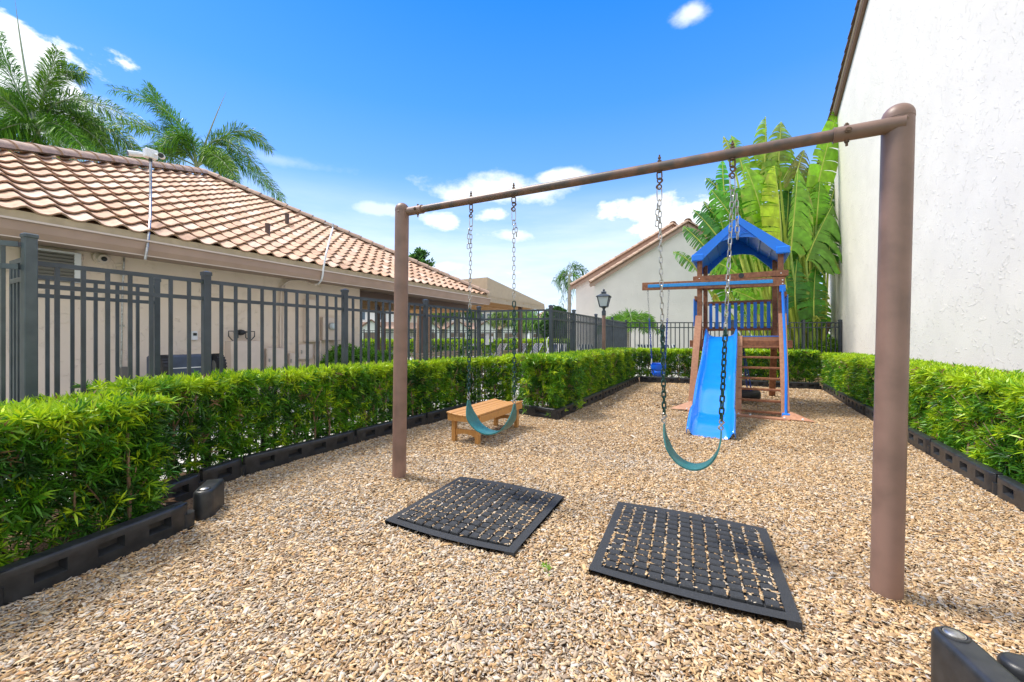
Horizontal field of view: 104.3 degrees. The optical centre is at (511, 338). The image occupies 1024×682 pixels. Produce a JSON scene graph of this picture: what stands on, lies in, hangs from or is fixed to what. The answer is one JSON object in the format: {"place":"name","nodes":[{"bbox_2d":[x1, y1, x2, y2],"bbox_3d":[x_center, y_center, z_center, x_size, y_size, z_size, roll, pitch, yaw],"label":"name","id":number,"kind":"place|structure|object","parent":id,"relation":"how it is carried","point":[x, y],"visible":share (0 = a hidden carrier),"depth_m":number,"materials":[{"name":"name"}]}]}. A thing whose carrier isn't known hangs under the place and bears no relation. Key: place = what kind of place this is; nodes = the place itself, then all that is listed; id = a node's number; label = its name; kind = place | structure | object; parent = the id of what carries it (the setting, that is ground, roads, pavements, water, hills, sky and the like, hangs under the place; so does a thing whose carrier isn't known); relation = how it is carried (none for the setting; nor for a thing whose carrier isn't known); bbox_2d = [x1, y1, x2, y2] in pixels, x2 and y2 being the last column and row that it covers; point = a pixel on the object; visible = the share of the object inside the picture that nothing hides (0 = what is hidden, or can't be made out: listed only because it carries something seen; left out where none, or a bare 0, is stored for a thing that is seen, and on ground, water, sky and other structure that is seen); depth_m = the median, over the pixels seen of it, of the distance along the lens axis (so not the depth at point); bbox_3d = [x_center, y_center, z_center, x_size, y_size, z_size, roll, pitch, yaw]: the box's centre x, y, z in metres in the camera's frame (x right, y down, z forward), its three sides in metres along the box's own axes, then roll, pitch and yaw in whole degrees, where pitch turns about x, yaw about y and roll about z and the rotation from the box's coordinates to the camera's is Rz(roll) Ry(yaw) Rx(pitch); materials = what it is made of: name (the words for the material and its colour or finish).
{"place":"outdoors","nodes":[
{"label":"outdoors","id":0,"kind":"place"},
{"bbox_2d":[6,356,818,498],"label":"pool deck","id":1,"kind":"structure","parent":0,"point":[366,411],"depth_m":6.52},
{"bbox_2d":[38,275,160,398],"bbox_3d":[-4.039,0.331,3.858,0.058,1.978,0.985,0,0,31],"label":"fence","id":2,"kind":"object","parent":1,"relation":"on","point":[72,297],"visible":0.41,"depth_m":3.85,"materials":[{"name":"grey metal"}]},
{"bbox_2d":[147,353,226,376],"bbox_3d":[-5.178,0.505,6.341,0.641,0.531,0.839,0,0,29],"label":"wheeled cart","id":3,"kind":"object","parent":1,"relation":"on","point":[179,363],"visible":0.33,"depth_m":6.23,"materials":[{"name":"grey plastic"}]},
{"bbox_2d":[0,138,490,409],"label":"clubhouse","id":4,"kind":"structure","parent":1,"relation":"on","point":[210,221],"depth_m":7.19,"materials":[{"name":"tile"}]},
{"bbox_2d":[20,247,80,282],"bbox_3d":[-6.386,-1.020,5.519,0.085,0.426,0.554,0,0,29],"label":"louvred vent","id":5,"kind":"object","parent":4,"relation":"attached to","point":[57,256],"visible":0.42,"depth_m":5.57,"materials":[{"name":"grey metal"}]},
{"bbox_2d":[92,253,110,264],"bbox_3d":[-6.113,-1.215,5.942,0.180,0.200,0.200,0,0,29],"label":"dome camera","id":6,"kind":"object","parent":4,"relation":"attached to","point":[101,258],"visible":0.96,"depth_m":5.91,"materials":[{"name":"paint"}]},
{"bbox_2d":[119,257,125,367],"bbox_3d":[-6.032,-0.407,6.158,0.029,1.721,0.081,0,0,29],"label":"conduit","id":7,"kind":"object","parent":4,"relation":"attached to","point":[121,338],"visible":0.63,"depth_m":6.15,"materials":[{"name":"metal"}]},
{"bbox_2d":[119,367,127,378],"bbox_3d":[-6.032,0.522,6.175,0.080,0.179,0.079,0,0,29],"label":"junction box","id":8,"kind":"object","parent":4,"relation":"attached to","point":[123,371],"visible":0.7,"depth_m":6.15,"materials":[{"name":"grey metal"}]},
{"bbox_2d":[126,147,165,259],"bbox_3d":[-5.768,-2.180,6.388,1.338,2.043,0.440,0,0,38],"label":"security camera mast","id":9,"kind":"object","parent":4,"relation":"attached to","point":[151,155],"visible":1,"depth_m":6.63,"materials":[{"name":"metal"}]},
{"bbox_2d":[191,331,197,339],"bbox_3d":[-5.591,-0.060,6.996,0.070,0.155,0.086,0,0,29],"label":"key box","id":10,"kind":"object","parent":4,"relation":"attached to","point":[194,335],"visible":0.86,"depth_m":6.98,"materials":[{"name":"white plastic"}]},
{"bbox_2d":[228,330,254,340],"bbox_3d":[-5.190,-0.063,7.629,0.170,0.234,0.478,0,0,29],"label":"floodlight","id":11,"kind":"object","parent":4,"relation":"attached to","point":[241,332],"visible":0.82,"depth_m":7.59,"materials":[{"name":"black metal"}]},
{"bbox_2d":[225,341,259,370],"bbox_3d":[-5.128,0.324,7.655,0.255,0.572,0.597,0,0,29],"label":"electrical cabinet","id":12,"kind":"object","parent":4,"relation":"attached to","point":[242,354],"visible":0.27,"depth_m":7.51,"materials":[{"name":"metal"}]},
{"bbox_2d":[265,223,269,234],"bbox_3d":[-5.389,-2.376,8.769,0.105,0.335,0.108,0,0,0],"label":"vent pipe","id":13,"kind":"object","parent":4,"relation":"on","point":[267,227],"visible":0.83,"depth_m":8.73,"materials":[{"name":"brown"}]},
{"bbox_2d":[264,348,283,368],"bbox_3d":[-4.878,0.426,8.178,0.195,0.467,0.406,0,0,29],"label":"electrical cabinet","id":14,"kind":"object","parent":4,"relation":"attached to","point":[268,357],"visible":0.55,"depth_m":8.07,"materials":[{"name":"metal"}]},
{"bbox_2d":[282,279,291,347],"bbox_3d":[-4.774,-0.568,8.472,0.029,1.510,0.257,0,0,29],"label":"conduit","id":15,"kind":"object","parent":4,"relation":"attached to","point":[283,317],"visible":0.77,"depth_m":8.38,"materials":[{"name":"metal"}]},
{"bbox_2d":[288,353,294,367],"bbox_3d":[-4.718,0.466,8.535,0.135,0.320,0.144,0,0,29],"label":"electrical box","id":16,"kind":"object","parent":4,"relation":"attached to","point":[291,359],"visible":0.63,"depth_m":8.48,"materials":[{"name":"paint"}]},
{"bbox_2d":[290,354,294,366],"bbox_3d":[-4.678,0.466,8.503,0.035,0.270,0.112,0,0,29],"label":"door","id":17,"kind":"structure","parent":16,"relation":"in","point":[292,360],"depth_m":8.50,"materials":[{"name":"paint"}]},
{"bbox_2d":[280,279,315,347],"bbox_3d":[-4.552,-0.544,8.494,0.720,1.461,0.209,0,0,-14],"label":"conduit","id":18,"kind":"object","parent":4,"relation":"attached to","point":[292,280],"visible":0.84,"depth_m":8.34,"materials":[{"name":"metal"}]},
{"bbox_2d":[299,344,312,358],"bbox_3d":[-4.571,0.282,8.784,0.155,0.327,0.322,0,0,29],"label":"electrical box","id":19,"kind":"object","parent":4,"relation":"attached to","point":[302,351],"visible":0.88,"depth_m":8.72,"materials":[{"name":"paint"}]},
{"bbox_2d":[301,345,311,357],"bbox_3d":[-4.518,0.282,8.755,0.035,0.277,0.273,0,0,29],"label":"door","id":20,"kind":"structure","parent":19,"relation":"in","point":[303,348],"depth_m":8.74,"materials":[{"name":"paint"}]},
{"bbox_2d":[303,299,315,341],"bbox_3d":[-4.489,-0.415,8.913,0.175,0.950,0.308,0,0,29],"label":"electrical cabinet","id":21,"kind":"object","parent":4,"relation":"attached to","point":[312,324],"visible":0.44,"depth_m":8.84,"materials":[{"name":"metal"}]},
{"bbox_2d":[314,223,333,284],"bbox_3d":[-4.340,-2.044,9.173,0.291,1.740,1.793,0,0,-19],"label":"antenna pole","id":22,"kind":"object","parent":4,"relation":"attached to","point":[321,279],"visible":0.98,"depth_m":8.51,"materials":[{"name":"white metal"}]},
{"bbox_2d":[320,317,338,339],"bbox_3d":[-4.225,-0.236,9.309,0.260,0.535,0.419,0,0,29],"label":"electric meter","id":23,"kind":"object","parent":4,"relation":"attached to","point":[331,328],"visible":0.73,"depth_m":9.25,"materials":[{"name":"paint"}]},
{"bbox_2d":[38,261,480,475],"bbox_3d":[-2.060,0.331,5.419,0.072,1.978,5.780,0,0,29],"label":"fence","id":24,"kind":"object","parent":1,"relation":"on","point":[206,282],"visible":0.56,"depth_m":4.05,"materials":[{"name":"grey metal"}]},
{"bbox_2d":[320,343,366,394],"bbox_3d":[-3.863,0.698,9.200,1.105,1.330,1.143,0,0,37],"label":"shrub","id":25,"kind":"object","parent":1,"relation":"on","point":[331,356],"visible":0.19,"depth_m":9.00,"materials":[{"name":"green plant"}]},
{"bbox_2d":[348,347,385,381],"bbox_3d":[-3.509,0.753,9.622,0.999,1.152,1.026,0,0,0],"label":"shrub","id":26,"kind":"object","parent":1,"relation":"on","point":[372,353],"visible":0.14,"depth_m":9.54,"materials":[{"name":"green plant"}]},
{"bbox_2d":[372,350,392,389],"bbox_3d":[-3.261,0.792,10.113,0.967,1.089,0.963,0,0,0],"label":"shrub","id":27,"kind":"object","parent":1,"relation":"on","point":[386,354],"visible":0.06,"depth_m":10.01,"materials":[{"name":"green plant"}]},
{"bbox_2d":[409,247,429,358],"bbox_3d":[-5.599,-2.082,23.925,1.435,6.938,1.321,0,0,-29],"label":"leafy tree","id":28,"kind":"object","parent":1,"relation":"on","point":[420,255],"visible":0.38,"depth_m":23.82,"materials":[{"name":"green plant"}]},
{"bbox_2d":[424,257,435,357],"bbox_3d":[-5.054,-1.771,24.052,0.958,6.315,0.793,0,0,-15],"label":"leafy tree","id":29,"kind":"object","parent":1,"relation":"on","point":[429,263],"visible":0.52,"depth_m":23.85,"materials":[{"name":"green plant"}]},
{"bbox_2d":[381,277,544,366],"bbox_3d":[-3.163,-0.525,19.221,8.018,3.610,5.308,0,0,29],"label":"canopy","id":30,"kind":"object","parent":1,"relation":"on","point":[500,296],"visible":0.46,"depth_m":17.70,"materials":[{"name":"beige fabric"}]},
{"bbox_2d":[362,337,569,357],"bbox_3d":[0.993,0.676,28.606,30.522,1.652,1.167,0,0,0],"label":"hedge","id":31,"kind":"object","parent":1,"relation":"on","point":[529,342],"visible":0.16,"depth_m":28.34,"materials":[{"name":"green plant"}]},
{"bbox_2d":[362,329,569,357],"bbox_3d":[0.500,0.316,27.500,31.080,2.008,0.080,0,0,0],"label":"fence","id":32,"kind":"object","parent":1,"relation":"on","point":[433,332],"visible":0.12,"depth_m":27.49,"materials":[{"name":"black metal"}]},
{"bbox_2d":[493,343,506,356],"bbox_3d":[-1.087,0.741,17.322,1.640,1.077,0.680,0,0,-28],"label":"sunbed","id":33,"kind":"object","parent":1,"relation":"on","point":[499,348],"visible":0.25,"depth_m":17.68,"materials":[{"name":"white plastic"}]},
{"bbox_2d":[480,309,548,400],"bbox_3d":[0.044,0.335,7.769,1.369,1.810,0.028,0,0,11],"label":"fence","id":34,"kind":"object","parent":1,"relation":"on","point":[508,318],"visible":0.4,"depth_m":7.76,"materials":[{"name":"grey metal"}]},
{"bbox_2d":[530,343,542,353],"bbox_3d":[0.554,0.741,18.322,1.640,1.077,0.680,0,0,-28],"label":"sunbed","id":35,"kind":"object","parent":1,"relation":"on","point":[535,348],"visible":0.23,"depth_m":18.62,"materials":[{"name":"white plastic"}]},
{"bbox_2d":[606,308,660,347],"bbox_3d":[4.728,0.038,16.333,2.651,2.684,2.600,0,0,-31],"label":"palm tree","id":36,"kind":"object","parent":1,"relation":"on","point":[632,316],"visible":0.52,"depth_m":15.82,"materials":[{"name":"green plant"}]},
{"bbox_2d":[627,319,841,375],"bbox_3d":[7.509,0.331,13.475,7.175,1.978,0.085,0,0,1],"label":"fence","id":37,"kind":"object","parent":1,"relation":"on","point":[803,322],"visible":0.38,"depth_m":13.43,"materials":[{"name":"black metal"}]},
{"bbox_2d":[673,111,841,372],"bbox_3d":[8.990,-3.521,14.266,6.739,9.642,2.239,0,0,0],"label":"bird of paradise plant","id":38,"kind":"object","parent":1,"relation":"on","point":[797,217],"visible":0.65,"depth_m":13.79,"materials":[{"name":"green plant"}]},
{"bbox_2d":[805,339,832,371],"bbox_3d":[10.814,0.661,14.179,1.311,1.466,1.306,0,0,0],"label":"shrub","id":39,"kind":"object","parent":1,"relation":"on","point":[823,345],"visible":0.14,"depth_m":13.87,"materials":[{"name":"green plant"}]},
{"bbox_2d":[818,335,837,374],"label":"shrub","id":40,"kind":"object","parent":1,"relation":"on","point":[832,344],"visible":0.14,"depth_m":13.87,"materials":[{"name":"green plant"}]},
{"bbox_2d":[0,0,856,337],"label":"sky","id":41,"kind":"structure","parent":0,"point":[366,108],"materials":[{"name":"blue"}]},
{"bbox_2d":[0,377,1023,681],"bbox_3d":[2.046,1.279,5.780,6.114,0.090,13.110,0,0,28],"label":"wood chips","id":42,"kind":"object","parent":0,"point":[326,594],"visible":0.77,"depth_m":2.14,"materials":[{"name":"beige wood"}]},
{"bbox_2d":[0,587,3,610],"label":"border section","id":43,"kind":"object","parent":42,"relation":"on","point":[1,596],"visible":0.36,"depth_m":1.89,"materials":[{"name":"black plastic"}]},
{"bbox_2d":[20,232,38,458],"bbox_3d":[-3.338,0.301,2.750,0.072,2.058,0.072,0,0,22],"label":"gate post","id":44,"kind":"object","parent":42,"relation":"on","point":[29,314],"visible":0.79,"depth_m":2.73,"materials":[{"name":"grey metal"}]},
{"bbox_2d":[0,240,20,506],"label":"side fence","id":45,"kind":"object","parent":44,"relation":"attached to","point":[4,265],"visible":0.67,"depth_m":2.69,"materials":[{"name":"grey metal"}]},
{"bbox_2d":[9,258,20,491],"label":"gate","id":46,"kind":"structure","parent":44,"relation":"attached to","point":[15,334],"depth_m":3.01,"materials":[{"name":"grey metal"}]},
{"bbox_2d":[0,388,183,566],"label":"hedge","id":47,"kind":"object","parent":42,"relation":"on","point":[108,480],"visible":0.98,"depth_m":2.30,"materials":[{"name":"green plant"}]},
{"bbox_2d":[0,501,194,605],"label":"border section","id":48,"kind":"object","parent":42,"relation":"on","point":[20,579],"visible":0.89,"depth_m":2.20,"materials":[{"name":"black plastic"}]},
{"bbox_2d":[151,473,204,510],"bbox_3d":[-2.683,1.228,3.200,0.110,0.203,0.428,0,0,8],"label":"border section","id":49,"kind":"object","parent":42,"relation":"on","point":[185,487],"visible":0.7,"depth_m":3.20,"materials":[{"name":"black plastic"}]},
{"bbox_2d":[193,478,223,520],"bbox_3d":[-2.243,1.199,2.934,0.124,0.262,0.282,0,0,-20],"label":"border section","id":50,"kind":"object","parent":42,"relation":"on","point":[208,498],"visible":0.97,"depth_m":2.84,"materials":[{"name":"black plastic"}]},
{"bbox_2d":[199,457,245,482],"bbox_3d":[-2.596,1.221,3.584,0.085,0.218,0.412,0,0,14],"label":"border section","id":51,"kind":"object","parent":42,"relation":"on","point":[230,470],"visible":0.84,"depth_m":3.57,"materials":[{"name":"black plastic"}]},
{"bbox_2d":[70,354,517,481],"bbox_3d":[-1.831,0.807,5.597,1.366,1.057,5.985,0,0,34],"label":"hedge","id":52,"kind":"object","parent":42,"relation":"on","point":[230,437],"visible":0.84,"depth_m":4.33,"materials":[{"name":"green plant"}]},
{"bbox_2d":[243,430,357,474],"bbox_3d":[-2.230,1.221,4.343,0.085,0.218,1.297,0,0,29],"label":"border section","id":53,"kind":"object","parent":42,"relation":"on","point":[266,459],"visible":0.89,"depth_m":4.20,"materials":[{"name":"black plastic"}]},
{"bbox_2d":[355,413,427,442],"bbox_3d":[-1.603,1.221,5.460,0.085,0.218,1.301,0,0,30],"label":"border section","id":54,"kind":"object","parent":42,"relation":"on","point":[367,433],"visible":0.73,"depth_m":5.22,"materials":[{"name":"black plastic"}]},
{"bbox_2d":[426,402,474,423],"bbox_3d":[-0.969,1.221,6.564,0.085,0.218,1.281,0,0,30],"label":"border section","id":55,"kind":"object","parent":42,"relation":"on","point":[438,415],"visible":0.59,"depth_m":6.22,"materials":[{"name":"black plastic"}]},
{"bbox_2d":[385,476,563,557],"bbox_3d":[-0.233,1.266,2.964,0.992,0.068,1.020,0,0,25],"label":"rubber mat","id":56,"kind":"object","parent":42,"relation":"on","point":[436,530],"visible":0.94,"depth_m":2.81,"materials":[{"name":"black rubber"}]},
{"bbox_2d":[447,398,522,444],"bbox_3d":[-0.329,1.096,5.392,0.484,0.388,1.219,0,0,27],"label":"bench","id":57,"kind":"object","parent":42,"relation":"on","point":[494,409],"visible":0.82,"depth_m":5.10,"materials":[{"name":"brown wood"}]},
{"bbox_2d":[519,404,560,420],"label":"border section","id":58,"kind":"object","parent":42,"relation":"on","point":[537,411],"visible":0.62,"depth_m":6.53,"materials":[{"name":"black plastic"}]},
{"bbox_2d":[554,399,583,419],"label":"border section","id":59,"kind":"object","parent":42,"relation":"on","point":[570,408],"visible":0.64,"depth_m":6.64,"materials":[{"name":"black plastic"}]},
{"bbox_2d":[499,347,638,415],"bbox_3d":[2.062,0.768,9.323,1.645,1.125,6.804,0,0,34],"label":"hedge","id":60,"kind":"object","parent":42,"relation":"on","point":[557,379],"visible":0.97,"depth_m":6.97,"materials":[{"name":"green plant"}]},
{"bbox_2d":[548,305,626,406],"bbox_3d":[2.316,0.331,10.592,0.072,1.978,6.772,0,0,28],"label":"fence","id":61,"kind":"object","parent":42,"relation":"on","point":[591,332],"visible":0.39,"depth_m":9.31,"materials":[{"name":"black metal"}]},
{"bbox_2d":[581,391,602,406],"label":"border section","id":62,"kind":"object","parent":42,"relation":"on","point":[593,398],"visible":0.77,"depth_m":7.92,"materials":[{"name":"black plastic"}]},
{"bbox_2d":[596,289,611,349],"bbox_3d":[2.263,0.047,9.800,0.339,2.567,0.339,0,0,20],"label":"lamp post","id":63,"kind":"object","parent":42,"relation":"on","point":[603,298],"visible":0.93,"depth_m":9.76,"materials":[{"name":"brown metal"}]},
{"bbox_2d":[602,385,617,397],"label":"border section","id":64,"kind":"object","parent":42,"relation":"on","point":[609,391],"visible":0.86,"depth_m":9.03,"materials":[{"name":"black plastic"}]},
{"bbox_2d":[615,380,628,390],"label":"border section","id":65,"kind":"object","parent":42,"relation":"on","point":[622,385],"visible":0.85,"depth_m":10.18,"materials":[{"name":"black plastic"}]},
{"bbox_2d":[628,376,638,385],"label":"border section","id":66,"kind":"object","parent":42,"relation":"on","point":[634,380],"visible":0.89,"depth_m":11.28,"materials":[{"name":"black plastic"}]},
{"bbox_2d":[392,103,915,604],"bbox_3d":[0.441,0.066,2.813,3.530,2.631,0.156,0,0,30],"label":"swing set","id":67,"kind":"object","parent":42,"relation":"on","point":[894,125],"visible":0.96,"depth_m":1.97,"materials":[{"name":"brown paint"}]},
{"bbox_2d":[466,183,517,434],"bbox_3d":[-0.165,-0.233,3.175,0.479,1.971,0.135,0,0,29],"label":"belt swing","id":68,"kind":"object","parent":67,"relation":"hanging from","point":[474,422],"visible":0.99,"depth_m":3.19,"materials":[{"name":"rubber"}]},
{"bbox_2d":[655,140,739,470],"bbox_3d":[1.110,-0.193,2.413,0.460,1.953,0.135,0,0,39],"label":"belt swing","id":69,"kind":"object","parent":67,"relation":"hanging from","point":[679,460],"visible":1,"depth_m":2.35,"materials":[{"name":"rubber"}]},
{"bbox_2d":[640,376,679,383],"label":"border section","id":70,"kind":"object","parent":42,"relation":"on","point":[651,379],"visible":0.81,"depth_m":11.72,"materials":[{"name":"black plastic"}]},
{"bbox_2d":[680,377,689,383],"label":"border section","id":71,"kind":"object","parent":42,"relation":"on","point":[684,380],"visible":0.18,"depth_m":11.42,"materials":[{"name":"black plastic"}]},
{"bbox_2d":[589,502,801,631],"bbox_3d":[1.045,1.266,2.398,0.962,0.068,1.030,0,0,25],"label":"rubber mat","id":72,"kind":"object","parent":42,"relation":"on","point":[766,606],"visible":0.97,"depth_m":2.23,"materials":[{"name":"black rubber"}]},
{"bbox_2d":[634,346,821,382],"bbox_3d":[5.927,0.775,11.383,4.765,1.130,0.743,0,0,25],"label":"hedge","id":73,"kind":"object","parent":42,"relation":"on","point":[795,361],"visible":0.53,"depth_m":10.89,"materials":[{"name":"green plant"}]},
{"bbox_2d":[642,216,814,439],"bbox_3d":[3.769,-0.450,7.370,2.644,3.554,5.049,0,0,25],"label":"playset","id":74,"kind":"object","parent":42,"relation":"on","point":[701,406],"visible":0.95,"depth_m":7.11,"materials":[{"name":"blue plastic"}]},
{"bbox_2d":[647,290,669,376],"bbox_3d":[2.920,-0.115,7.937,0.318,1.735,0.310,0,0,-14],"label":"bucket swing","id":75,"kind":"object","parent":74,"relation":"hanging from","point":[656,368],"visible":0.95,"depth_m":7.87,"materials":[{"name":"plastic"}]},
{"bbox_2d":[742,348,760,398],"bbox_3d":[4.671,0.650,8.050,0.630,1.101,0.630,0,0,0],"label":"tyre swing","id":76,"kind":"object","parent":74,"relation":"hanging from","point":[753,394],"visible":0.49,"depth_m":7.78,"materials":[{"name":"black rubber"}]},
{"bbox_2d":[742,380,768,387],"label":"border section","id":77,"kind":"object","parent":42,"relation":"on","point":[759,383],"visible":0.47,"depth_m":10.67,"materials":[{"name":"black plastic"}]},
{"bbox_2d":[776,381,821,389],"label":"border section","id":78,"kind":"object","parent":42,"relation":"on","point":[808,385],"visible":0.65,"depth_m":10.23,"materials":[{"name":"black plastic"}]},
{"bbox_2d":[823,383,833,394],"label":"border section","id":79,"kind":"object","parent":42,"relation":"on","point":[828,389],"visible":0.61,"depth_m":9.45,"materials":[{"name":"black plastic"}]},
{"bbox_2d":[833,389,848,404],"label":"border section","id":80,"kind":"object","parent":42,"relation":"on","point":[841,396],"visible":0.69,"depth_m":8.27,"materials":[{"name":"black plastic"}]},
{"bbox_2d":[847,396,865,414],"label":"border section","id":81,"kind":"object","parent":42,"relation":"on","point":[855,404],"visible":0.73,"depth_m":7.19,"materials":[{"name":"black plastic"}]},
{"bbox_2d":[865,405,873,420],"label":"border section","id":82,"kind":"object","parent":42,"relation":"on","point":[869,412],"visible":0.21,"depth_m":6.42,"materials":[{"name":"black plastic"}]},
{"bbox_2d":[818,351,1023,482],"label":"hedge","id":83,"kind":"object","parent":42,"relation":"on","point":[976,412],"visible":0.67,"depth_m":4.09,"materials":[{"name":"green plant"}]},
{"bbox_2d":[908,425,935,455],"bbox_3d":[4.980,1.221,4.950,0.085,0.218,1.324,0,0,30],"label":"border section","id":84,"kind":"object","parent":42,"relation":"on","point":[918,440],"visible":0.57,"depth_m":4.66,"materials":[{"name":"black plastic"}]},
{"bbox_2d":[931,440,1002,495],"bbox_3d":[4.332,1.221,3.817,0.085,0.218,1.324,0,0,30],"label":"border section","id":85,"kind":"object","parent":42,"relation":"on","point":[980,474],"visible":0.85,"depth_m":3.69,"materials":[{"name":"black plastic"}]},
{"bbox_2d":[931,626,1020,681],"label":"border section","id":86,"kind":"object","parent":42,"relation":"on","point":[958,655],"visible":1,"depth_m":1.36,"materials":[{"name":"black plastic"}]},
{"bbox_2d":[997,475,1023,511],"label":"border section","id":87,"kind":"object","parent":42,"relation":"on","point":[1010,490],"visible":0.92,"depth_m":3.10,"materials":[{"name":"black plastic"}]},
{"bbox_2d":[997,652,1023,681],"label":"border section","id":88,"kind":"object","parent":42,"relation":"on","point":[1012,663],"visible":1,"depth_m":1.34,"materials":[{"name":"black plastic"}]},
{"label":"ground","id":89,"kind":"structure","parent":0,"visible":0},
{"bbox_2d":[0,2,160,168],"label":"palm tree","id":90,"kind":"object","parent":89,"relation":"on","point":[21,120],"visible":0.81,"depth_m":14.99,"materials":[{"name":"green plant"}]},
{"bbox_2d":[104,80,286,203],"bbox_3d":[-15.295,-5.549,18.210,9.804,13.858,3.881,0,0,0],"label":"palm tree","id":91,"kind":"object","parent":89,"relation":"on","point":[213,158],"visible":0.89,"depth_m":18.56,"materials":[{"name":"green plant"}]},
{"bbox_2d":[362,311,393,338],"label":"townhouse","id":92,"kind":"structure","parent":89,"relation":"on","point":[364,320],"depth_m":57.89,"materials":[{"name":"white paint"}]},
{"bbox_2d":[393,312,451,327],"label":"palm tree","id":93,"kind":"object","parent":89,"relation":"on","point":[443,320],"visible":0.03,"depth_m":37.06,"materials":[{"name":"green plant"}]},
{"bbox_2d":[410,314,476,338],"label":"townhouse","id":94,"kind":"structure","parent":89,"relation":"on","point":[433,325],"depth_m":59.13,"materials":[{"name":"beige paint"}]},
{"bbox_2d":[433,312,481,336],"bbox_3d":[-5.619,-1.485,40.184,5.438,5.730,5.258,0,0,40],"label":"palm tree","id":95,"kind":"object","parent":89,"relation":"on","point":[452,313],"visible":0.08,"depth_m":39.81,"materials":[{"name":"green plant"}]},
{"bbox_2d":[476,309,529,338],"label":"townhouse","id":96,"kind":"structure","parent":89,"relation":"on","point":[505,335],"depth_m":60.40,"materials":[{"name":"beige paint"}]},
{"bbox_2d":[486,309,537,348],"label":"palm tree","id":97,"kind":"object","parent":89,"relation":"on","point":[505,315],"visible":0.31,"depth_m":41.15,"materials":[{"name":"green plant"}]},
{"bbox_2d":[511,311,543,352],"bbox_3d":[2.660,-0.689,35.957,5.469,4.137,4.906,0,0,0],"label":"palm tree","id":98,"kind":"object","parent":89,"relation":"on","point":[529,323],"visible":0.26,"depth_m":35.09,"materials":[{"name":"green plant"}]},
{"bbox_2d":[537,305,567,338],"bbox_3d":[3.842,-0.714,33.083,3.584,4.216,2.772,0,0,-32],"label":"leafy tree","id":99,"kind":"object","parent":89,"relation":"on","point":[541,324],"visible":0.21,"depth_m":32.48,"materials":[{"name":"green plant"}]},
{"bbox_2d":[551,262,588,337],"bbox_3d":[4.423,-2.298,30.254,3.008,7.356,1.884,0,0,0],"label":"palm tree","id":100,"kind":"object","parent":89,"relation":"on","point":[557,283],"visible":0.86,"depth_m":29.99,"materials":[{"name":"green plant"}]},
{"bbox_2d":[569,221,677,350],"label":"gable house","id":101,"kind":"structure","parent":89,"relation":"on","point":[585,298],"depth_m":23.32,"materials":[{"name":"beige paint"}]},
{"bbox_2d":[589,218,751,361],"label":"gable house","id":102,"kind":"structure","parent":89,"relation":"on","point":[621,281],"depth_m":21.50,"materials":[{"name":"beige paint"}]},
{"bbox_2d":[817,0,1023,372],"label":"white house","id":103,"kind":"structure","parent":89,"relation":"on","point":[951,72],"depth_m":7.36,"materials":[{"name":"paint"}]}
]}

